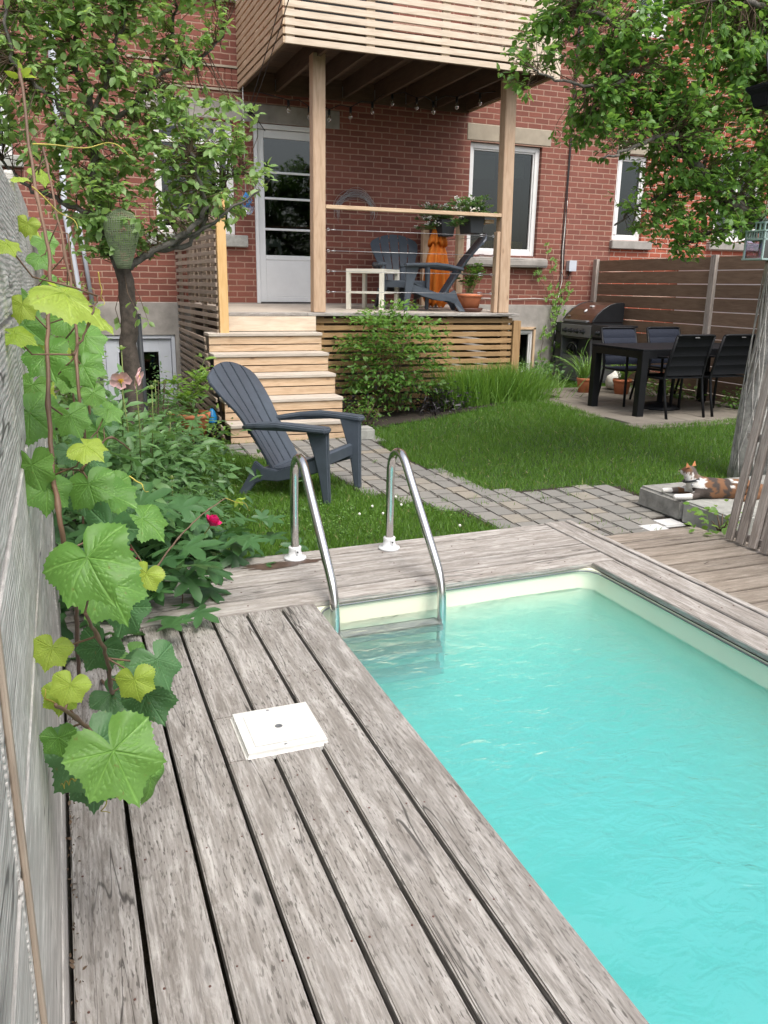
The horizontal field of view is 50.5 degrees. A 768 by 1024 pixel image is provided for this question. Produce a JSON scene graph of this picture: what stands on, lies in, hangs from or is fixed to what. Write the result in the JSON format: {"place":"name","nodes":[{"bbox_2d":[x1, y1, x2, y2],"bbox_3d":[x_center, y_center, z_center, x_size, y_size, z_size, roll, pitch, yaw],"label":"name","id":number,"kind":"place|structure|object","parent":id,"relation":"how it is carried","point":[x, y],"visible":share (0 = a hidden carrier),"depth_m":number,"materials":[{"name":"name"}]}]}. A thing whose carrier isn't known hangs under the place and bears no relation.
{"place":"outdoors","nodes":[
{"label":"outdoors","id":0,"kind":"place"},
{"bbox_2d":[56,384,767,1023],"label":"ground","id":1,"kind":"structure","parent":0,"point":[144,940],"depth_m":2.20,"materials":[{"name":"soil"}]},
{"bbox_2d":[0,164,74,1023],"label":"grey fence","id":2,"kind":"object","parent":1,"relation":"on","point":[36,972],"visible":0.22,"depth_m":1.30,"materials":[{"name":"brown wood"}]},
{"bbox_2d":[0,61,249,814],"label":"grape vine","id":3,"kind":"object","parent":2,"relation":"attached to","point":[110,751],"visible":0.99,"depth_m":1.69,"materials":[{"name":"green plant"}]},
{"bbox_2d":[53,363,219,547],"bbox_3d":[-1.623,-0.186,4.516,1.390,1.231,2.104,-1,16,-9],"label":"peony","id":4,"kind":"object","parent":1,"relation":"on","point":[115,448],"visible":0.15,"depth_m":4.36,"materials":[{"name":"green plant"}]},
{"bbox_2d":[110,372,132,481],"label":"flower","id":5,"kind":"object","parent":4,"relation":"attached to","point":[120,380],"visible":0.98,"depth_m":4.08,"materials":[{"name":"pink plant"}]},
{"bbox_2d":[117,345,125,436],"bbox_3d":[-1.327,-0.611,4.162,0.054,0.480,0.090,-5,17,-21],"label":"seed head","id":6,"kind":"object","parent":4,"relation":"attached to","point":[121,347],"visible":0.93,"depth_m":4.18},
{"bbox_2d":[134,367,143,490],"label":"flower","id":7,"kind":"object","parent":4,"relation":"attached to","point":[138,377],"visible":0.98,"depth_m":4.15,"materials":[{"name":"pink plant"}]},
{"bbox_2d":[0,0,277,454],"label":"apple tree","id":8,"kind":"object","parent":1,"relation":"on","point":[114,75],"visible":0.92,"depth_m":5.25,"materials":[{"name":"green plant"}]},
{"bbox_2d":[103,167,138,268],"bbox_3d":[-1.714,-1.910,5.300,0.226,0.622,0.224,-5,17,-21],"label":"net lantern","id":9,"kind":"object","parent":8,"relation":"hanging from","point":[125,250],"visible":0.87,"depth_m":5.27,"materials":[{"name":"fabric"}]},
{"bbox_2d":[137,314,148,425],"bbox_3d":[-1.788,-0.819,6.072,0.057,1.280,0.044,-5,17,-21],"label":"garden pole","id":10,"kind":"object","parent":1,"relation":"on","point":[140,349],"visible":0.35,"depth_m":5.96,"materials":[{"name":"plastic"}]},
{"bbox_2d":[53,371,246,490],"bbox_3d":[-1.889,-0.636,6.585,1.459,0.924,1.815,-12,20,-38],"label":"peony","id":11,"kind":"object","parent":1,"relation":"on","point":[188,415],"visible":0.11,"depth_m":6.61,"materials":[{"name":"green plant"}]},
{"bbox_2d":[52,454,271,671],"bbox_3d":[-1.266,0.181,3.592,1.573,0.912,1.349,4,16,13],"label":"lobed plant","id":12,"kind":"object","parent":1,"relation":"on","point":[194,545],"visible":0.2,"depth_m":3.47,"materials":[{"name":"green plant"}]},
{"bbox_2d":[146,355,189,445],"bbox_3d":[-1.702,-0.742,6.227,0.443,0.905,0.452,-1,16,-5],"label":"tall stem plant","id":13,"kind":"object","parent":1,"relation":"on","point":[163,394],"visible":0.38,"depth_m":6.20,"materials":[{"name":"green plant"}]},
{"bbox_2d":[58,393,302,537],"bbox_3d":[-1.387,-0.276,5.299,1.627,0.985,1.944,-5,17,-21],"label":"peony","id":14,"kind":"object","parent":1,"relation":"on","point":[202,462],"visible":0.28,"depth_m":5.16,"materials":[{"name":"green plant"}]},
{"bbox_2d":[153,353,215,441],"bbox_3d":[-1.879,-1.127,8.018,0.598,0.826,0.623,4,16,13],"label":"potted plant","id":15,"kind":"object","parent":1,"relation":"on","point":[200,377],"visible":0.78,"depth_m":7.96,"materials":[{"name":"green plant"}]},
{"bbox_2d":[175,199,229,438],"bbox_3d":[-1.976,-2.248,9.092,0.284,2.376,3.040,-5,17,-21],"label":"slatted screen","id":16,"kind":"object","parent":1,"relation":"on","point":[205,255],"visible":0.75,"depth_m":9.11,"materials":[{"name":"brown wood"}]},
{"bbox_2d":[170,480,246,559],"bbox_3d":[-1.103,0.057,4.691,0.606,0.509,0.709,-5,17,-21],"label":"feathery shrub","id":17,"kind":"object","parent":1,"relation":"on","point":[215,513],"visible":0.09,"depth_m":4.71,"materials":[{"name":"green plant"}]},
{"bbox_2d":[207,408,217,436],"bbox_3d":[-1.739,-0.907,8.242,0.120,0.285,0.118,-5,17,-21],"label":"garden ornament","id":18,"kind":"object","parent":1,"relation":"on","point":[213,412],"visible":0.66,"depth_m":8.20,"materials":[{"name":"blue ceramic"}]},
{"bbox_2d":[131,482,308,574],"bbox_3d":[-1.154,0.142,4.220,1.309,0.624,1.266,3,16,6],"label":"lobed plant","id":19,"kind":"object","parent":1,"relation":"on","point":[234,555],"visible":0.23,"depth_m":4.19,"materials":[{"name":"green plant"}]},
{"bbox_2d":[185,514,221,558],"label":"flower","id":20,"kind":"object","parent":19,"relation":"attached to","point":[212,520],"visible":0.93,"depth_m":3.86,"materials":[{"name":"pink plant"}]},
{"bbox_2d":[0,0,631,402],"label":"brick house","id":21,"kind":"structure","parent":1,"relation":"on","point":[394,156],"depth_m":10.93,"materials":[{"name":"red brick"}]},
{"bbox_2d":[44,11,86,324],"bbox_3d":[-3.695,-5.553,9.127,0.202,7.602,0.091,-5,17,-21],"label":"downpipe","id":22,"kind":"object","parent":21,"relation":"attached to","point":[68,230],"visible":0.19,"depth_m":9.64,"materials":[{"name":"grey plastic"}]},
{"bbox_2d":[75,211,103,383],"bbox_3d":[-3.615,-2.606,10.007,0.179,2.053,0.062,-5,17,-21],"label":"downpipe","id":23,"kind":"object","parent":21,"relation":"attached to","point":[88,279],"visible":0.18,"depth_m":9.91,"materials":[{"name":"grey plastic"}]},
{"bbox_2d":[102,335,177,401],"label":"basement window","id":24,"kind":"structure","parent":21,"relation":"in","point":[160,346],"depth_m":10.52,"materials":[{"name":"grey plastic"}]},
{"bbox_2d":[153,116,234,234],"bbox_3d":[-2.384,-4.197,10.219,0.974,1.334,0.075,-5,17,-21],"label":"window","id":25,"kind":"structure","parent":21,"relation":"in","point":[159,183],"depth_m":10.16,"materials":[{"name":"white plastic"}]},
{"bbox_2d":[244,0,288,130],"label":"overhead wire","id":26,"kind":"object","parent":21,"relation":"attached to","point":[250,112],"visible":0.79,"depth_m":8.32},
{"bbox_2d":[257,129,310,301],"bbox_3d":[-1.247,-3.862,10.740,0.830,2.120,0.035,-5,17,-21],"label":"door","id":27,"kind":"structure","parent":21,"relation":"in","point":[284,209],"depth_m":10.71,"materials":[{"name":"white paint"}]},
{"bbox_2d":[333,187,376,221],"bbox_3d":[-0.385,-4.101,10.901,0.633,0.466,0.023,-5,17,-21],"label":"wire ornament","id":28,"kind":"object","parent":21,"relation":"attached to","point":[350,195],"visible":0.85,"depth_m":10.85,"materials":[{"name":"metal"}]},
{"bbox_2d":[235,0,562,113],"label":"balcony","id":29,"kind":"structure","parent":21,"relation":"attached to","point":[371,55],"depth_m":8.88,"materials":[{"name":"brown wood"}]},
{"bbox_2d":[239,86,254,214],"bbox_3d":[-1.748,-4.468,10.074,0.285,1.500,0.223,12,19,35],"label":"hanging feeder","id":30,"kind":"object","parent":29,"relation":"hanging from","point":[248,204],"visible":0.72,"depth_m":10.20,"materials":[{"name":"white plastic"}]},
{"bbox_2d":[259,91,495,121],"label":"string lights","id":31,"kind":"object","parent":29,"relation":"hanging from","point":[392,98],"visible":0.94,"depth_m":10.13,"materials":[{"name":"black"}]},
{"bbox_2d":[466,142,539,256],"bbox_3d":[1.693,-4.494,11.780,1.144,1.494,0.075,-5,17,-21],"label":"window","id":32,"kind":"structure","parent":21,"relation":"in","point":[484,157],"depth_m":11.80,"materials":[{"name":"white plastic"}]},
{"bbox_2d":[506,330,531,371],"bbox_3d":[1.969,-2.431,12.403,0.614,0.674,0.075,-5,17,-21],"label":"window","id":33,"kind":"structure","parent":21,"relation":"in","point":[526,335],"depth_m":12.45,"materials":[{"name":"white plastic"}]},
{"bbox_2d":[481,201,567,299],"bbox_3d":[1.980,-3.848,11.947,1.555,1.425,0.017,-5,17,-21],"label":"wall cable","id":34,"kind":"object","parent":21,"relation":"attached to","point":[562,268],"depth_m":12.21,"materials":[{"name":"black plastic"}]},
{"bbox_2d":[533,242,573,363],"bbox_3d":[2.536,-3.008,12.341,0.741,2.054,0.103,-5,17,-21],"label":"wall creeper","id":35,"kind":"object","parent":21,"relation":"attached to","point":[555,307],"depth_m":12.31,"materials":[{"name":"green plant"}]},
{"bbox_2d":[556,26,580,320],"bbox_3d":[2.753,-5.370,11.822,0.211,5.201,0.032,-4,16,-18],"label":"cable","id":36,"kind":"object","parent":21,"relation":"attached to","point":[568,172],"depth_m":12.02,"materials":[{"name":"black plastic"}]},
{"bbox_2d":[566,260,576,270],"bbox_3d":[2.828,-3.716,12.296,0.125,0.155,0.091,-5,17,-21],"label":"junction box","id":37,"kind":"object","parent":21,"relation":"attached to","point":[571,265],"visible":1,"depth_m":12.26,"materials":[{"name":"grey plastic"}]},
{"bbox_2d":[195,52,520,413],"bbox_3d":[-0.372,-3.271,10.111,3.780,3.826,1.931,-5,17,-21],"label":"timber porch","id":38,"kind":"object","parent":1,"relation":"on","point":[491,327],"visible":0.73,"depth_m":9.68,"materials":[{"name":"brown wood"}]},
{"bbox_2d":[346,269,399,309],"bbox_3d":[-0.139,-2.776,10.151,0.500,0.480,0.500,8,17,24],"label":"side table","id":39,"kind":"object","parent":38,"relation":"on","point":[364,273],"visible":0.88,"depth_m":10.01,"materials":[{"name":"beige paint"}]},
{"bbox_2d":[370,234,429,309],"bbox_3d":[0.195,-3.107,10.483,0.744,0.939,1.036,-2,16,-9],"label":"adirondack chair","id":40,"kind":"object","parent":38,"relation":"on","point":[411,249],"visible":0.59,"depth_m":10.71,"materials":[{"name":"plastic"}]},
{"bbox_2d":[423,217,449,307],"bbox_3d":[0.706,-3.357,10.840,0.350,1.230,0.351,12,19,33],"label":"closed parasol","id":41,"kind":"object","parent":38,"relation":"on","point":[437,245],"visible":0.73,"depth_m":10.76,"materials":[{"name":"orange fabric"}]},
{"bbox_2d":[413,201,459,236],"bbox_3d":[0.746,-3.858,10.696,0.680,0.468,0.782,-5,17,-21],"label":"planter box","id":42,"kind":"object","parent":38,"relation":"on","point":[443,229],"visible":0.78,"depth_m":10.58,"materials":[{"name":"plastic"}]},
{"bbox_2d":[399,233,486,311],"bbox_3d":[0.729,-2.981,10.108,1.036,0.939,0.744,-1,16,-5],"label":"adirondack chair","id":43,"kind":"object","parent":38,"relation":"on","point":[409,274],"visible":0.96,"depth_m":9.92,"materials":[{"name":"plastic"}]},
{"bbox_2d":[455,259,485,311],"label":"potted plant","id":44,"kind":"object","parent":38,"relation":"on","point":[470,302],"visible":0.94,"depth_m":10.08,"materials":[{"name":"green plant"}]},
{"bbox_2d":[443,193,498,234],"bbox_3d":[1.059,-3.640,9.932,0.670,0.468,0.625,-5,17,-21],"label":"planter box","id":45,"kind":"object","parent":38,"relation":"on","point":[469,225],"visible":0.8,"depth_m":9.84,"materials":[{"name":"plastic"}]},
{"bbox_2d":[62,520,767,660],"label":"wooden deck","id":46,"kind":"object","parent":1,"relation":"on","point":[742,623],"visible":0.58,"depth_m":3.98,"materials":[{"name":"grey wood"}]},
{"bbox_2d":[163,566,233,602],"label":"lobed shoot","id":47,"kind":"object","parent":46,"relation":"on","point":[192,581],"visible":0.68,"depth_m":3.53,"materials":[{"name":"green plant"}]},
{"bbox_2d":[241,558,320,569],"bbox_3d":[-0.479,0.262,4.088,0.487,0.001,0.100,-5,17,-21],"label":"damp stain","id":48,"kind":"object","parent":46,"relation":"on","point":[276,565],"visible":0.97,"depth_m":4.07,"materials":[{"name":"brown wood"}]},
{"bbox_2d":[284,448,445,683],"bbox_3d":[-0.093,0.225,3.953,0.635,0.979,0.777,-5,17,-21],"label":"pool ladder","id":49,"kind":"object","parent":46,"relation":"attached to","point":[372,633],"visible":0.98,"depth_m":3.77,"materials":[{"name":"silver metal"}]},
{"bbox_2d":[317,567,767,1023],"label":"swimming pool","id":50,"kind":"structure","parent":1,"relation":"in","point":[595,848],"depth_m":3.87,"materials":[{"name":"teal liquid"}]},
{"bbox_2d":[340,588,767,868],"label":"pool water","id":51,"kind":"structure","parent":50,"relation":"in","point":[430,641],"depth_m":3.37,"materials":[{"name":"teal liquid"}]},
{"bbox_2d":[588,255,764,403],"bbox_3d":[4.127,-2.304,10.396,0.077,1.868,5.060,-5,17,-21],"label":"brown fence","id":52,"kind":"object","parent":1,"relation":"on","point":[675,285],"visible":0.48,"depth_m":10.70,"materials":[{"name":"brown wood"}]},
{"bbox_2d":[607,0,767,372],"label":"neighbouring house","id":53,"kind":"structure","parent":1,"relation":"on","point":[624,245],"depth_m":12.64,"materials":[{"name":"red brick"}]},
{"bbox_2d":[611,156,645,240],"bbox_3d":[3.720,-4.810,12.509,0.559,1.214,0.075,-5,17,-21],"label":"window","id":54,"kind":"structure","parent":53,"relation":"in","point":[625,181],"depth_m":12.49,"materials":[{"name":"white plastic"}]},
{"bbox_2d":[636,0,667,37],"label":"window","id":55,"kind":"structure","parent":53,"relation":"in","point":[664,16],"depth_m":11.90,"materials":[{"name":"white plastic"}]},
{"bbox_2d":[712,151,758,242],"bbox_3d":[5.724,-5.104,13.233,0.944,1.374,0.075,-5,17,-21],"label":"window","id":56,"kind":"structure","parent":53,"relation":"in","point":[736,239],"depth_m":13.28,"materials":[{"name":"white plastic"}]},
{"bbox_2d":[638,475,765,520],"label":"concrete slab","id":57,"kind":"structure","parent":1,"relation":"on","point":[654,498],"depth_m":5.69,"materials":[{"name":"grey concrete"}]},
{"bbox_2d":[662,461,762,501],"bbox_3d":[2.356,-0.222,5.533,0.836,0.242,0.289,-1,16,-5],"label":"cat","id":58,"kind":"object","parent":57,"relation":"on","point":[697,485],"visible":0.77,"depth_m":5.47},
{"bbox_2d":[697,386,741,408],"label":"ground cover plant","id":59,"kind":"object","parent":1,"relation":"on","point":[732,399],"visible":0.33,"depth_m":9.76,"materials":[{"name":"green plant"}]},
{"bbox_2d":[360,400,515,427],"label":"flower bed soil","id":60,"kind":"structure","parent":0,"point":[399,416],"depth_m":9.49,"materials":[{"name":"brown soil"}]},
{"bbox_2d":[335,383,385,421],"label":"dark plant","id":61,"kind":"object","parent":60,"relation":"on","point":[350,404],"visible":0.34,"depth_m":9.28,"materials":[{"name":"green plant"}]},
{"bbox_2d":[343,393,393,428],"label":"leafy shrub","id":62,"kind":"object","parent":60,"relation":"on","point":[368,413],"visible":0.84,"depth_m":8.86,"materials":[{"name":"green plant"}]},
{"bbox_2d":[320,297,459,412],"bbox_3d":[0.065,-1.786,9.303,1.715,1.313,1.126,-5,17,-21],"label":"leafy shrub","id":63,"kind":"object","parent":60,"relation":"on","point":[398,376],"visible":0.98,"depth_m":9.28,"materials":[{"name":"green plant"}]},
{"bbox_2d":[394,374,479,417],"bbox_3d":[0.625,-1.345,9.645,1.334,0.606,0.942,-5,17,-21],"label":"dark plant","id":64,"kind":"object","parent":60,"relation":"on","point":[435,407],"visible":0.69,"depth_m":9.56,"materials":[{"name":"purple plant"}]},
{"bbox_2d":[423,359,525,411],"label":"ornamental grass","id":65,"kind":"object","parent":60,"relation":"on","point":[468,380],"depth_m":9.72,"materials":[{"name":"green plant"}]},
{"bbox_2d":[430,356,589,405],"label":"ornamental grass","id":66,"kind":"object","parent":60,"relation":"on","point":[530,385],"depth_m":10.02,"materials":[{"name":"green plant"}]},
{"bbox_2d":[177,377,736,560],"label":"lawn","id":67,"kind":"structure","parent":0,"point":[459,449],"depth_m":7.25,"materials":[{"name":"green plant"}]},
{"bbox_2d":[190,404,238,442],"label":"plant","id":68,"kind":"object","parent":67,"relation":"on","point":[210,428],"visible":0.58,"depth_m":7.83,"materials":[{"name":"green plant"}]},
{"bbox_2d":[207,361,364,504],"bbox_3d":[-0.743,-0.625,6.092,1.036,0.939,0.744,7,17,21],"label":"adirondack chair","id":69,"kind":"object","parent":67,"relation":"on","point":[239,390],"visible":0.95,"depth_m":6.09,"materials":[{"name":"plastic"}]},
{"bbox_2d":[202,466,498,541],"bbox_3d":[-0.390,-0.080,5.756,1.871,0.072,2.573,-5,17,-21],"label":"clover","id":70,"kind":"object","parent":67,"relation":"on","point":[331,514],"depth_m":5.45,"materials":[{"name":"green plant"}]},
{"bbox_2d":[518,350,576,382],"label":"ground cover plant","id":71,"kind":"object","parent":67,"relation":"on","point":[550,366],"visible":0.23,"depth_m":12.13,"materials":[{"name":"green plant"}]},
{"bbox_2d":[496,0,767,477],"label":"serviceberry tree","id":72,"kind":"object","parent":67,"relation":"on","point":[739,37],"visible":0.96,"depth_m":5.49,"materials":[{"name":"green plant"}]},
{"bbox_2d":[741,200,767,260],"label":"lantern","id":73,"kind":"object","parent":72,"relation":"hanging from","point":[751,235],"visible":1,"depth_m":5.86,"materials":[{"name":"green metal"}]},
{"bbox_2d":[745,49,767,109],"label":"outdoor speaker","id":74,"kind":"object","parent":72,"relation":"attached to","point":[758,93],"visible":1,"depth_m":4.65},
{"bbox_2d":[224,435,690,535],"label":"paver path","id":75,"kind":"structure","parent":0,"point":[590,496],"depth_m":6.04,"materials":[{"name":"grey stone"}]},
{"bbox_2d":[204,316,344,443],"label":"wooden steps","id":76,"kind":"structure","parent":75,"relation":"on","point":[290,343],"depth_m":8.62,"materials":[{"name":"brown wood"}]},
{"bbox_2d":[361,425,374,439],"bbox_3d":[-0.225,-0.801,8.293,0.220,0.130,0.200,-5,17,-21],"label":"stone block","id":77,"kind":"object","parent":75,"relation":"on","point":[367,432],"depth_m":8.22,"materials":[{"name":"stone"}]},
{"bbox_2d":[639,524,667,530],"bbox_3d":[1.770,0.131,5.337,0.169,0.060,0.159,-5,17,-21],"label":"paving stone","id":78,"kind":"object","parent":75,"relation":"on","point":[652,527],"visible":0.29,"depth_m":5.33,"materials":[{"name":"white stone"}]},
{"bbox_2d":[653,518,684,527],"bbox_3d":[1.909,0.095,5.472,0.169,0.060,0.159,-5,17,-21],"label":"paving stone","id":79,"kind":"object","parent":75,"relation":"on","point":[668,523],"visible":0.53,"depth_m":5.45,"materials":[{"name":"white stone"}]},
{"bbox_2d":[537,386,737,429],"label":"patio","id":80,"kind":"structure","parent":0,"point":[610,404],"depth_m":9.51,"materials":[{"name":"grey concrete"}]},
{"bbox_2d":[549,339,602,392],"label":"potted plant","id":81,"kind":"object","parent":80,"relation":"on","point":[583,376],"visible":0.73,"depth_m":10.91,"materials":[{"name":"green plant"}]},
{"bbox_2d":[554,301,637,382],"bbox_3d":[3.066,-2.484,11.969,0.613,1.166,1.350,-5,17,-21],"label":"gas grill","id":82,"kind":"object","parent":80,"relation":"on","point":[581,325],"visible":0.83,"depth_m":11.88,"materials":[{"name":"brown metal"}]},
{"bbox_2d":[550,324,556,364],"bbox_3d":[2.601,-2.566,12.432,0.038,0.624,0.109,-5,17,-21],"label":"grill brush","id":83,"kind":"object","parent":82,"relation":"hanging from","point":[553,358],"visible":0.89,"depth_m":12.45,"materials":[{"name":"metal"}]},
{"bbox_2d":[605,371,621,388],"bbox_3d":[3.224,-1.837,11.322,0.273,0.276,0.303,1,16,1],"label":"sack","id":84,"kind":"object","parent":80,"relation":"on","point":[609,381],"visible":0.34,"depth_m":11.24,"materials":[{"name":"white fabric"}]},
{"bbox_2d":[601,364,635,394],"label":"potted plant","id":85,"kind":"object","parent":80,"relation":"on","point":[618,382],"visible":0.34,"depth_m":10.83,"materials":[{"name":"green plant"}]},
{"bbox_2d":[598,327,663,406],"bbox_3d":[2.989,-1.775,9.918,0.555,0.911,0.618,-5,17,-21],"label":"dining chair","id":86,"kind":"object","parent":80,"relation":"on","point":[618,334],"visible":0.59,"depth_m":10.01,"materials":[{"name":"black metal"}]},
{"bbox_2d":[587,342,719,416],"bbox_3d":[3.412,-1.580,9.555,1.720,0.735,0.930,-5,17,-21],"label":"dining table","id":87,"kind":"object","parent":80,"relation":"on","point":[643,353],"visible":0.56,"depth_m":9.11,"materials":[{"name":"black metal"}]},
{"bbox_2d":[644,380,678,410],"bbox_3d":[3.264,-1.395,9.621,0.490,0.340,0.490,-5,17,-21],"label":"parasol base","id":88,"kind":"object","parent":80,"relation":"on","point":[658,404],"visible":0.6,"depth_m":9.55,"materials":[{"name":"black metal"}]},
{"bbox_2d":[630,378,696,400],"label":"ground cover plant","id":89,"kind":"object","parent":80,"relation":"on","point":[675,395],"visible":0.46,"depth_m":10.59,"materials":[{"name":"green plant"}]},
{"bbox_2d":[646,326,708,402],"bbox_3d":[3.640,-1.842,10.196,0.555,0.911,0.618,-5,17,-21],"label":"dining chair","id":90,"kind":"object","parent":80,"relation":"on","point":[662,334],"visible":0.42,"depth_m":10.29,"materials":[{"name":"black metal"}]},
{"bbox_2d":[647,334,715,419],"bbox_3d":[3.211,-1.522,9.023,0.555,0.911,0.618,-5,17,-21],"label":"dining chair","id":91,"kind":"object","parent":80,"relation":"on","point":[688,357],"visible":0.91,"depth_m":8.79,"materials":[{"name":"black metal"}]},
{"bbox_2d":[677,334,755,416],"bbox_3d":[3.798,-1.574,9.245,0.555,0.911,0.618,-5,17,-21],"label":"dining chair","id":92,"kind":"object","parent":80,"relation":"on","point":[730,357],"visible":0.68,"depth_m":9.01,"materials":[{"name":"black metal"}]},
{"bbox_2d":[682,498,758,534],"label":"concrete slab","id":93,"kind":"structure","parent":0,"point":[723,507],"depth_m":5.33,"materials":[{"name":"grey concrete"}]},
{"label":"neighbour yard","id":94,"kind":"structure","parent":0,"visible":0},
{"bbox_2d":[675,269,763,385],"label":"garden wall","id":95,"kind":"structure","parent":94,"relation":"on","point":[719,298],"depth_m":12.22,"materials":[{"name":"brown paint"}]},
{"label":"deck joists","id":96,"kind":"structure","parent":0,"visible":0},
{"bbox_2d":[66,604,648,1023],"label":"pool deck","id":97,"kind":"structure","parent":96,"relation":"on","point":[517,950],"depth_m":1.93,"materials":[{"name":"grey wood"}]},
{"bbox_2d":[66,659,87,1023],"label":"leaf litter","id":98,"kind":"object","parent":97,"relation":"on","point":[71,960],"visible":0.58,"depth_m":1.86,"materials":[{"name":"brown plant"}]},
{"bbox_2d":[230,702,328,759],"bbox_3d":[-0.333,0.692,2.575,0.262,0.036,0.262,-5,17,-21],"label":"skimmer lid","id":99,"kind":"object","parent":97,"relation":"on","point":[273,732],"visible":0.98,"depth_m":2.54,"materials":[{"name":"white plastic"}]},
{"bbox_2d":[81,544,767,1013],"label":"deck screws","id":100,"kind":"object","parent":97,"relation":"on","point":[293,828],"visible":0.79,"depth_m":2.02,"materials":[{"name":"grey metal"}]},
{"bbox_2d":[606,526,767,611],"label":"side deck","id":101,"kind":"structure","parent":96,"relation":"on","point":[698,551],"depth_m":4.49,"materials":[{"name":"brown wood"}]},
{"bbox_2d":[683,499,749,534],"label":"round leaf plant","id":102,"kind":"object","parent":101,"relation":"on","point":[723,528],"visible":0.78,"depth_m":5.01,"materials":[{"name":"green plant"}]},
{"bbox_2d":[725,333,767,553],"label":"slat trellis","id":103,"kind":"object","parent":101,"relation":"on","point":[757,538],"visible":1,"depth_m":4.59,"materials":[{"name":"grey wood"}]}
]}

